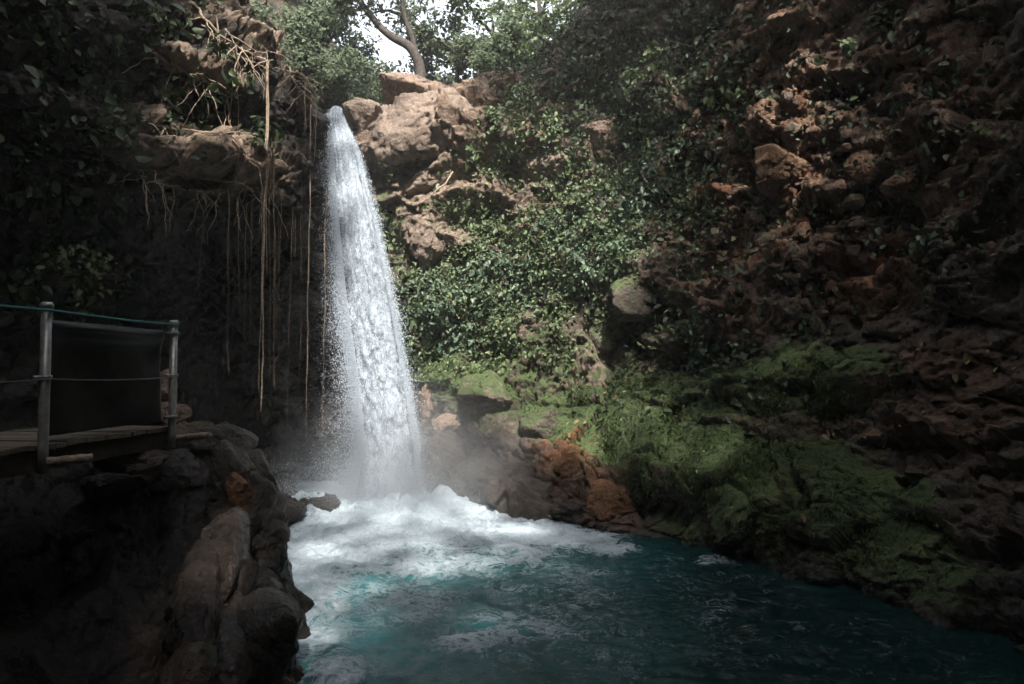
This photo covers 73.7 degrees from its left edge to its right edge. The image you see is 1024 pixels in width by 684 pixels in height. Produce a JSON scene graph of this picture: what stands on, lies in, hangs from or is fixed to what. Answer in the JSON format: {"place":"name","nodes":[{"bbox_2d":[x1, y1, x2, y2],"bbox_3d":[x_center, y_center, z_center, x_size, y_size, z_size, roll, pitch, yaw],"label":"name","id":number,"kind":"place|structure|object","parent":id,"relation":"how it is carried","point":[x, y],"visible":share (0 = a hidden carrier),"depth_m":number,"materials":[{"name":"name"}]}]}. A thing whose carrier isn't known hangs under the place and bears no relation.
{"place":"outdoors","nodes":[
{"label":"outdoors","id":0,"kind":"place"},
{"bbox_2d":[0,420,313,683],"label":"rock bank","id":1,"kind":"object","parent":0,"point":[86,591],"visible":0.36,"depth_m":6.65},
{"bbox_2d":[46,454,92,466],"bbox_3d":[-3.477,0.927,5.366,0.308,0.083,0.076,2,-3,-41],"label":"log","id":2,"kind":"object","parent":1,"relation":"on","point":[68,459],"visible":1,"depth_m":5.34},
{"bbox_2d":[0,426,167,478],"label":"walkway","id":3,"kind":"structure","parent":1,"relation":"on","point":[18,452],"depth_m":6.05,"materials":[{"name":"brown wood"}]},
{"bbox_2d":[0,302,178,473],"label":"railing","id":4,"kind":"object","parent":3,"relation":"on","point":[91,376],"visible":1,"depth_m":6.09,"materials":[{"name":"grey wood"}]},
{"bbox_2d":[176,432,211,441],"bbox_3d":[-3.335,0.990,7.117,0.583,0.137,0.076,-1,-3,32],"label":"log","id":5,"kind":"object","parent":3,"relation":"attached to","point":[195,436],"visible":0.92,"depth_m":7.06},
{"bbox_2d":[79,473,148,507],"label":"boulder","id":6,"kind":"object","parent":1,"relation":"on","point":[99,490],"visible":0.8,"depth_m":7.42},
{"bbox_2d":[91,449,169,474],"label":"boulder","id":7,"kind":"object","parent":1,"relation":"on","point":[148,462],"visible":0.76,"depth_m":6.68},
{"bbox_2d":[136,402,191,425],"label":"boulder","id":8,"kind":"object","parent":1,"relation":"on","point":[183,412],"visible":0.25,"depth_m":7.54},
{"bbox_2d":[160,368,177,403],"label":"boulder","id":9,"kind":"object","parent":8,"relation":"on","point":[164,389],"visible":0.2,"depth_m":7.78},
{"bbox_2d":[148,447,208,492],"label":"boulder","id":10,"kind":"object","parent":1,"relation":"on","point":[185,467],"visible":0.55,"depth_m":7.85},
{"bbox_2d":[161,537,223,666],"bbox_3d":[-2.650,2.289,5.681,0.466,0.965,1.629,1,-2,-16],"label":"boulder","id":11,"kind":"object","parent":1,"relation":"on","point":[194,608],"visible":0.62,"depth_m":5.57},
{"bbox_2d":[181,421,258,458],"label":"boulder","id":12,"kind":"object","parent":1,"relation":"on","point":[203,448],"visible":0.5,"depth_m":8.46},
{"bbox_2d":[201,506,249,602],"bbox_3d":[-2.713,2.058,6.452,0.452,0.857,1.243,1,-2,-21],"label":"boulder","id":13,"kind":"object","parent":1,"relation":"on","point":[227,533],"visible":0.6,"depth_m":6.33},
{"bbox_2d":[206,439,262,502],"bbox_3d":[-3.213,1.562,7.952,0.613,0.879,0.587,0,-2,0],"label":"boulder","id":14,"kind":"object","parent":1,"relation":"on","point":[228,458],"visible":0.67,"depth_m":7.74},
{"bbox_2d":[215,590,256,683],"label":"boulder","id":15,"kind":"object","parent":1,"relation":"on","point":[235,665],"visible":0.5,"depth_m":5.28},
{"bbox_2d":[224,472,253,507],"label":"boulder","id":16,"kind":"object","parent":1,"relation":"on","point":[239,490],"visible":0.9,"depth_m":7.52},
{"bbox_2d":[236,587,299,683],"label":"boulder","id":17,"kind":"object","parent":1,"relation":"on","point":[268,620],"visible":0.79,"depth_m":5.49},
{"bbox_2d":[251,491,290,573],"bbox_3d":[-2.881,2.297,7.856,0.594,1.099,0.991,1,-2,-23],"label":"boulder","id":18,"kind":"object","parent":1,"relation":"on","point":[270,541],"visible":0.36,"depth_m":7.56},
{"bbox_2d":[0,0,324,495],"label":"cliff","id":19,"kind":"structure","parent":0,"point":[210,388],"depth_m":13.05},
{"bbox_2d":[3,137,43,162],"bbox_3d":[-7.118,-2.801,9.987,0.423,0.409,0.542,1,-2,-16],"label":"shrub","id":20,"kind":"object","parent":19,"relation":"on","point":[19,144],"visible":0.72,"depth_m":10.00,"materials":[{"name":"green plant"}]},
{"bbox_2d":[0,229,111,322],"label":"shrub","id":21,"kind":"object","parent":19,"relation":"on","point":[38,258],"visible":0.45,"depth_m":11.11,"materials":[{"name":"green plant"}]},
{"bbox_2d":[28,239,131,302],"bbox_3d":[-7.010,-1.191,11.113,1.311,0.958,1.294,2,-3,-44],"label":"shrub","id":22,"kind":"object","parent":19,"relation":"on","point":[50,262],"visible":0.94,"depth_m":11.05,"materials":[{"name":"green plant"}]},
{"bbox_2d":[0,0,292,324],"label":"ivy","id":23,"kind":"object","parent":19,"relation":"attached to","point":[54,51],"visible":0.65,"depth_m":11.08,"materials":[{"name":"green plant"}]},
{"bbox_2d":[137,80,158,96],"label":"shrub","id":24,"kind":"object","parent":19,"relation":"on","point":[156,91],"visible":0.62,"depth_m":11.88,"materials":[{"name":"green plant"}]},
{"bbox_2d":[148,1,176,37],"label":"shrub","id":25,"kind":"object","parent":19,"relation":"on","point":[161,29],"visible":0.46,"depth_m":12.23,"materials":[{"name":"green plant"}]},
{"bbox_2d":[156,79,181,107],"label":"shrub","id":26,"kind":"object","parent":19,"relation":"on","point":[176,94],"visible":0.35,"depth_m":12.26,"materials":[{"name":"green plant"}]},
{"bbox_2d":[121,52,232,124],"bbox_3d":[-5.864,-4.415,12.100,1.889,1.121,1.192,1,-3,-31],"label":"tree root","id":27,"kind":"object","parent":19,"relation":"attached to","point":[173,64],"visible":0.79,"depth_m":12.19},
{"bbox_2d":[117,175,261,243],"bbox_3d":[-5.580,-2.370,12.269,1.011,1.337,2.584,-1,-3,31],"label":"tree root","id":28,"kind":"object","parent":19,"relation":"attached to","point":[173,186],"visible":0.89,"depth_m":12.24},
{"bbox_2d":[139,120,249,174],"bbox_3d":[-5.580,-3.508,12.243,1.732,1.322,1.786,1,-2,-15],"label":"tree root","id":29,"kind":"object","parent":19,"relation":"attached to","point":[156,126],"visible":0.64,"depth_m":11.88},
{"bbox_2d":[122,166,270,228],"bbox_3d":[-5.591,-2.495,12.258,2.460,1.293,1.079,1,-3,-30],"label":"tree root","id":30,"kind":"object","parent":19,"relation":"attached to","point":[178,173],"visible":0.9,"depth_m":12.16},
{"bbox_2d":[176,79,231,126],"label":"tree root","id":31,"kind":"object","parent":19,"relation":"attached to","point":[207,82],"visible":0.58,"depth_m":12.51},
{"bbox_2d":[182,1,265,69],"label":"tree root","id":32,"kind":"object","parent":19,"relation":"attached to","point":[211,24],"visible":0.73,"depth_m":12.83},
{"bbox_2d":[227,190,229,372],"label":"hanging root","id":33,"kind":"object","parent":19,"relation":"hanging from","point":[227,274],"visible":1,"depth_m":12.49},
{"bbox_2d":[201,24,274,92],"bbox_3d":[-5.115,-5.208,13.115,0.676,1.435,1.477,-2,-3,37],"label":"tree root","id":34,"kind":"object","parent":19,"relation":"attached to","point":[242,57],"visible":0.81,"depth_m":13.09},
{"bbox_2d":[237,190,239,303],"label":"hanging root","id":35,"kind":"object","parent":19,"relation":"hanging from","point":[238,242],"visible":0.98,"depth_m":12.67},
{"bbox_2d":[243,184,247,364],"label":"hanging root","id":36,"kind":"object","parent":19,"relation":"hanging from","point":[245,256],"visible":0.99,"depth_m":12.88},
{"bbox_2d":[250,180,252,316],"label":"hanging root","id":37,"kind":"object","parent":19,"relation":"hanging from","point":[251,247],"visible":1,"depth_m":12.91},
{"bbox_2d":[218,28,288,89],"bbox_3d":[-4.979,-5.547,13.733,1.282,1.753,2.379,-1,-2,24],"label":"tree root","id":38,"kind":"object","parent":19,"relation":"attached to","point":[247,45],"visible":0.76,"depth_m":13.20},
{"bbox_2d":[223,140,288,238],"bbox_3d":[-4.814,-2.821,12.717,0.804,1.537,1.616,0,-2,0],"label":"tree root","id":39,"kind":"object","parent":19,"relation":"attached to","point":[235,143],"visible":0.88,"depth_m":12.60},
{"bbox_2d":[249,128,266,147],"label":"shrub","id":40,"kind":"object","parent":19,"relation":"attached to","point":[261,140],"visible":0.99,"depth_m":12.55,"materials":[{"name":"green plant"}]},
{"bbox_2d":[258,181,263,282],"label":"hanging root","id":41,"kind":"object","parent":19,"relation":"hanging from","point":[261,225],"visible":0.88,"depth_m":13.13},
{"bbox_2d":[258,61,268,411],"bbox_3d":[-4.727,-2.035,13.048,0.111,6.716,0.202,2,-3,-35],"label":"hanging root","id":42,"kind":"object","parent":19,"relation":"hanging from","point":[266,147],"visible":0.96,"depth_m":13.03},
{"bbox_2d":[268,149,275,391],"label":"hanging root","id":43,"kind":"object","parent":19,"relation":"hanging from","point":[274,242],"visible":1,"depth_m":12.96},
{"bbox_2d":[275,190,282,349],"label":"hanging root","id":44,"kind":"object","parent":19,"relation":"hanging from","point":[279,257],"visible":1,"depth_m":13.49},
{"bbox_2d":[287,193,293,403],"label":"hanging root","id":45,"kind":"object","parent":19,"relation":"hanging from","point":[290,291],"visible":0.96,"depth_m":13.61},
{"bbox_2d":[299,185,301,380],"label":"hanging root","id":46,"kind":"object","parent":19,"relation":"hanging from","point":[300,280],"visible":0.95,"depth_m":13.85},
{"bbox_2d":[273,67,329,119],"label":"tree root","id":47,"kind":"object","parent":19,"relation":"attached to","point":[303,76],"visible":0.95,"depth_m":14.23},
{"bbox_2d":[289,66,320,115],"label":"tree root","id":48,"kind":"object","parent":19,"relation":"attached to","point":[294,82],"visible":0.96,"depth_m":14.34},
{"bbox_2d":[306,105,310,417],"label":"hanging root","id":49,"kind":"object","parent":19,"relation":"hanging from","point":[308,262],"visible":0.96,"depth_m":14.12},
{"bbox_2d":[305,105,332,149],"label":"boulder","id":50,"kind":"object","parent":19,"relation":"on","point":[322,124],"visible":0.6,"depth_m":16.52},
{"bbox_2d":[330,106,417,497],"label":"waterfall","id":51,"kind":"structure","parent":0,"point":[355,175],"depth_m":15.61,"materials":[{"name":"liquid"}]},
{"bbox_2d":[266,109,482,525],"bbox_3d":[-6.117,-1.010,14.904,14.223,9.801,7.078,0,-2,0],"label":"spray","id":52,"kind":"object","parent":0,"point":[354,474],"visible":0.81,"depth_m":15.27,"materials":[{"name":"grey"}]},
{"bbox_2d":[332,0,573,78],"label":"sky","id":53,"kind":"structure","parent":0,"point":[390,51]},
{"bbox_2d":[250,0,1023,652],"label":"cliff","id":54,"kind":"structure","parent":0,"point":[976,502],"depth_m":11.57,"materials":[{"name":"stone"}]},
{"bbox_2d":[255,5,379,113],"bbox_3d":[-5.765,-7.049,20.574,3.588,4.298,4.061,0,-2,-11],"label":"tree","id":55,"kind":"object","parent":54,"relation":"on","point":[335,77],"visible":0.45,"depth_m":19.68,"materials":[{"name":"green plant"}]},
{"bbox_2d":[321,191,326,447],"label":"hanging root","id":56,"kind":"object","parent":54,"relation":"hanging from","point":[324,321],"visible":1,"depth_m":15.03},
{"bbox_2d":[249,0,404,113],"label":"tree","id":57,"kind":"object","parent":54,"relation":"on","point":[296,25],"visible":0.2,"depth_m":20.54,"materials":[{"name":"green plant"}]},
{"bbox_2d":[342,97,382,133],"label":"boulder","id":58,"kind":"object","parent":54,"relation":"on","point":[360,114],"visible":0.65,"depth_m":16.75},
{"bbox_2d":[326,25,405,112],"bbox_3d":[-4.909,-7.503,24.251,5.183,5.274,4.743,2,-3,-34],"label":"tree","id":59,"kind":"object","parent":54,"relation":"on","point":[364,49],"depth_m":22.54,"materials":[{"name":"green plant"}]},
{"bbox_2d":[354,130,383,173],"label":"boulder","id":60,"kind":"object","parent":54,"relation":"on","point":[362,139],"visible":0.57,"depth_m":16.75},
{"bbox_2d":[344,0,425,73],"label":"tree","id":61,"kind":"object","parent":54,"relation":"on","point":[400,7],"visible":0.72,"depth_m":21.17,"materials":[{"name":"green plant"}]},
{"bbox_2d":[320,29,449,90],"bbox_3d":[-6.697,-7.743,25.930,8.506,5.958,6.056,-1,-2,25],"label":"tree","id":62,"kind":"object","parent":54,"relation":"on","point":[357,39],"visible":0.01,"depth_m":23.10,"materials":[{"name":"green plant"}]},
{"bbox_2d":[375,204,394,233],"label":"shrub","id":63,"kind":"object","parent":54,"relation":"on","point":[382,217],"visible":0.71,"depth_m":17.11,"materials":[{"name":"green plant"}]},
{"bbox_2d":[378,72,448,104],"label":"boulder","id":64,"kind":"object","parent":54,"relation":"on","point":[393,84],"visible":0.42,"depth_m":18.37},
{"bbox_2d":[301,0,425,77],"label":"tree","id":65,"kind":"object","parent":64,"relation":"on","point":[413,52],"visible":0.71,"depth_m":19.93,"materials":[{"name":"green plant"}]},
{"bbox_2d":[367,87,473,168],"bbox_3d":[-2.220,-5.279,17.097,2.700,2.111,1.837,0,-2,0],"label":"boulder","id":66,"kind":"object","parent":54,"relation":"on","point":[402,130],"visible":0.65,"depth_m":16.46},
{"bbox_2d":[403,211,446,268],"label":"boulder","id":67,"kind":"object","parent":54,"relation":"on","point":[425,244],"visible":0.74,"depth_m":16.62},
{"bbox_2d":[418,383,432,418],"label":"boulder","id":68,"kind":"object","parent":54,"relation":"on","point":[426,409],"visible":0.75,"depth_m":16.56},
{"bbox_2d":[403,164,460,196],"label":"boulder","id":69,"kind":"object","parent":54,"relation":"on","point":[424,179],"visible":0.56,"depth_m":16.86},
{"bbox_2d":[420,171,453,203],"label":"root","id":70,"kind":"object","parent":54,"relation":"attached to","point":[447,180],"visible":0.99,"depth_m":16.49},
{"bbox_2d":[431,413,461,436],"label":"boulder","id":71,"kind":"object","parent":54,"relation":"on","point":[446,422],"visible":0.76,"depth_m":15.90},
{"bbox_2d":[419,430,475,497],"bbox_3d":[-1.301,3.130,15.534,1.618,2.228,1.468,0,-2,0],"label":"boulder","id":72,"kind":"object","parent":54,"relation":"on","point":[453,457],"visible":0.44,"depth_m":15.11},
{"bbox_2d":[374,0,542,103],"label":"tree","id":73,"kind":"object","parent":54,"relation":"on","point":[475,12],"visible":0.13,"depth_m":21.13,"materials":[{"name":"green plant"}]},
{"bbox_2d":[465,143,483,175],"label":"shrub","id":74,"kind":"object","parent":54,"relation":"on","point":[471,155],"visible":0.91,"depth_m":16.60,"materials":[{"name":"green plant"}]},
{"bbox_2d":[457,370,513,413],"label":"boulder","id":75,"kind":"object","parent":54,"relation":"on","point":[483,392],"visible":0.88,"depth_m":15.47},
{"bbox_2d":[400,0,577,85],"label":"tree","id":76,"kind":"object","parent":54,"relation":"on","point":[469,51],"visible":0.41,"depth_m":20.53,"materials":[{"name":"green plant"}]},
{"bbox_2d":[478,410,518,439],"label":"boulder","id":77,"kind":"object","parent":54,"relation":"on","point":[506,421],"visible":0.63,"depth_m":15.20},
{"bbox_2d":[483,106,513,125],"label":"shrub","id":78,"kind":"object","parent":54,"relation":"on","point":[492,113],"visible":0.91,"depth_m":16.46,"materials":[{"name":"green plant"}]},
{"bbox_2d":[462,440,554,520],"bbox_3d":[-0.076,3.099,14.639,1.412,1.869,3.204,2,-3,-42],"label":"boulder","id":79,"kind":"object","parent":54,"relation":"on","point":[510,486],"visible":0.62,"depth_m":13.96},
{"bbox_2d":[436,0,584,82],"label":"tree","id":80,"kind":"object","parent":54,"relation":"on","point":[501,4],"visible":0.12,"depth_m":21.73,"materials":[{"name":"green plant"}]},
{"bbox_2d":[518,405,558,438],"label":"boulder","id":81,"kind":"object","parent":54,"relation":"on","point":[541,422],"visible":0.76,"depth_m":14.64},
{"bbox_2d":[357,9,726,394],"bbox_3d":[-0.055,-4.185,20.326,9.370,11.351,14.489,0,-2,0],"label":"creeper","id":82,"kind":"object","parent":54,"relation":"attached to","point":[492,229],"visible":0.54,"depth_m":16.18,"materials":[{"name":"green plant"}]},
{"bbox_2d":[520,152,567,181],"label":"boulder","id":83,"kind":"object","parent":54,"relation":"on","point":[538,165],"visible":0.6,"depth_m":16.46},
{"bbox_2d":[389,114,722,383],"bbox_3d":[0.547,-1.990,15.865,8.937,6.358,2.697,-1,-3,27],"label":"ground cover","id":84,"kind":"object","parent":54,"relation":"on","point":[453,335],"visible":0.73,"depth_m":16.12,"materials":[{"name":"green plant"}]},
{"bbox_2d":[551,66,579,100],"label":"shrub","id":85,"kind":"object","parent":54,"relation":"on","point":[564,75],"visible":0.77,"depth_m":16.62,"materials":[{"name":"green plant"}]},
{"bbox_2d":[551,443,580,477],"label":"boulder","id":86,"kind":"object","parent":54,"relation":"on","point":[565,460],"visible":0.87,"depth_m":13.47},
{"bbox_2d":[588,326,619,367],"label":"boulder","id":87,"kind":"object","parent":54,"relation":"on","point":[606,348],"visible":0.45,"depth_m":15.16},
{"bbox_2d":[579,116,630,157],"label":"boulder","id":88,"kind":"object","parent":54,"relation":"on","point":[594,129],"visible":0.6,"depth_m":15.97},
{"bbox_2d":[586,478,636,521],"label":"boulder","id":89,"kind":"object","parent":54,"relation":"on","point":[611,499],"visible":0.77,"depth_m":12.94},
{"bbox_2d":[609,273,663,322],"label":"boulder","id":90,"kind":"object","parent":54,"relation":"on","point":[632,298],"visible":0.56,"depth_m":14.29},
{"bbox_2d":[643,41,685,80],"bbox_3d":[3.409,-6.120,15.187,0.936,0.978,0.590,1,-2,-20],"label":"shrub","id":91,"kind":"object","parent":54,"relation":"on","point":[647,52],"visible":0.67,"depth_m":15.21,"materials":[{"name":"green plant"}]},
{"bbox_2d":[667,137,692,154],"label":"shrub","id":92,"kind":"object","parent":54,"relation":"on","point":[675,150],"visible":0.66,"depth_m":14.45,"materials":[{"name":"green plant"}]},
{"bbox_2d":[664,320,696,342],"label":"shrub","id":93,"kind":"object","parent":54,"relation":"on","point":[678,329],"visible":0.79,"depth_m":13.73,"materials":[{"name":"green plant"}]},
{"bbox_2d":[400,333,982,597],"bbox_3d":[2.093,1.749,13.399,2.993,4.094,12.580,2,-3,-44],"label":"moss","id":94,"kind":"object","parent":54,"relation":"attached to","point":[851,524],"visible":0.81,"depth_m":11.08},
{"bbox_2d":[399,97,1021,542],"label":"fallen leaves","id":95,"kind":"object","parent":54,"relation":"on","point":[955,377],"visible":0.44,"depth_m":11.75,"materials":[{"name":"brown plant"}]},
{"bbox_2d":[703,75,741,109],"bbox_3d":[4.277,-5.009,13.771,0.788,0.540,0.647,-1,-3,29],"label":"shrub","id":96,"kind":"object","parent":54,"relation":"on","point":[712,92],"visible":0.94,"depth_m":13.66,"materials":[{"name":"green plant"}]},
{"bbox_2d":[724,129,750,151],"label":"boulder","id":97,"kind":"object","parent":54,"relation":"on","point":[732,147],"visible":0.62,"depth_m":13.56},
{"bbox_2d":[744,210,755,228],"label":"boulder","id":98,"kind":"object","parent":54,"relation":"on","point":[751,213],"visible":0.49,"depth_m":13.05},
{"bbox_2d":[484,0,1023,438],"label":"undergrowth","id":99,"kind":"object","parent":54,"relation":"on","point":[703,177],"visible":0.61,"depth_m":13.81,"materials":[{"name":"green plant"}]},
{"bbox_2d":[746,97,780,130],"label":"boulder","id":100,"kind":"object","parent":54,"relation":"on","point":[764,114],"visible":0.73,"depth_m":12.43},
{"bbox_2d":[756,82,776,98],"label":"shrub","id":101,"kind":"object","parent":54,"relation":"on","point":[763,94],"visible":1,"depth_m":12.52,"materials":[{"name":"green plant"}]},
{"bbox_2d":[754,143,811,198],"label":"boulder","id":102,"kind":"object","parent":54,"relation":"on","point":[777,167],"visible":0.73,"depth_m":12.18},
{"bbox_2d":[781,133,820,152],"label":"boulder","id":103,"kind":"object","parent":54,"relation":"on","point":[797,145],"visible":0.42,"depth_m":12.20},
{"bbox_2d":[795,306,821,338],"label":"shrub","id":104,"kind":"object","parent":54,"relation":"on","point":[801,315],"visible":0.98,"depth_m":11.61,"materials":[{"name":"green plant"}]},
{"bbox_2d":[619,23,1018,474],"bbox_3d":[4.965,-2.226,12.261,1.884,8.949,7.355,2,-3,-34],"label":"rubble","id":105,"kind":"object","parent":54,"relation":"on","point":[855,202],"visible":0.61,"depth_m":11.84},
{"bbox_2d":[838,34,857,55],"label":"shrub","id":106,"kind":"object","parent":54,"relation":"on","point":[846,48],"visible":1,"depth_m":11.45,"materials":[{"name":"green plant"}]},
{"bbox_2d":[843,148,879,185],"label":"boulder","id":107,"kind":"object","parent":54,"relation":"on","point":[862,172],"visible":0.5,"depth_m":11.26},
{"bbox_2d":[865,8,903,30],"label":"shrub","id":108,"kind":"object","parent":54,"relation":"on","point":[889,23],"visible":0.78,"depth_m":11.21,"materials":[{"name":"green plant"}]},
{"bbox_2d":[877,85,897,110],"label":"shrub","id":109,"kind":"object","parent":54,"relation":"on","point":[891,90],"visible":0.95,"depth_m":11.05,"materials":[{"name":"green plant"}]},
{"bbox_2d":[880,168,921,198],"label":"boulder","id":110,"kind":"object","parent":54,"relation":"on","point":[901,185],"visible":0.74,"depth_m":10.64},
{"bbox_2d":[909,223,941,254],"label":"shrub","id":111,"kind":"object","parent":54,"relation":"on","point":[913,246],"visible":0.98,"depth_m":10.39,"materials":[{"name":"green plant"}]},
{"bbox_2d":[955,121,1005,143],"bbox_3d":[6.615,-3.003,9.691,0.532,0.419,0.548,0,-2,0],"label":"shrub","id":112,"kind":"object","parent":54,"relation":"on","point":[978,129],"visible":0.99,"depth_m":9.69,"materials":[{"name":"green plant"}]},
{"bbox_2d":[287,479,1023,683],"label":"water","id":113,"kind":"structure","parent":0,"point":[471,593],"depth_m":8.33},
{"bbox_2d":[283,493,306,523],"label":"boulder","id":114,"kind":"object","parent":113,"relation":"in","point":[296,509],"visible":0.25,"depth_m":12.95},
{"bbox_2d":[299,493,340,512],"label":"boulder","id":115,"kind":"object","parent":113,"relation":"in","point":[320,502],"visible":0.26,"depth_m":13.85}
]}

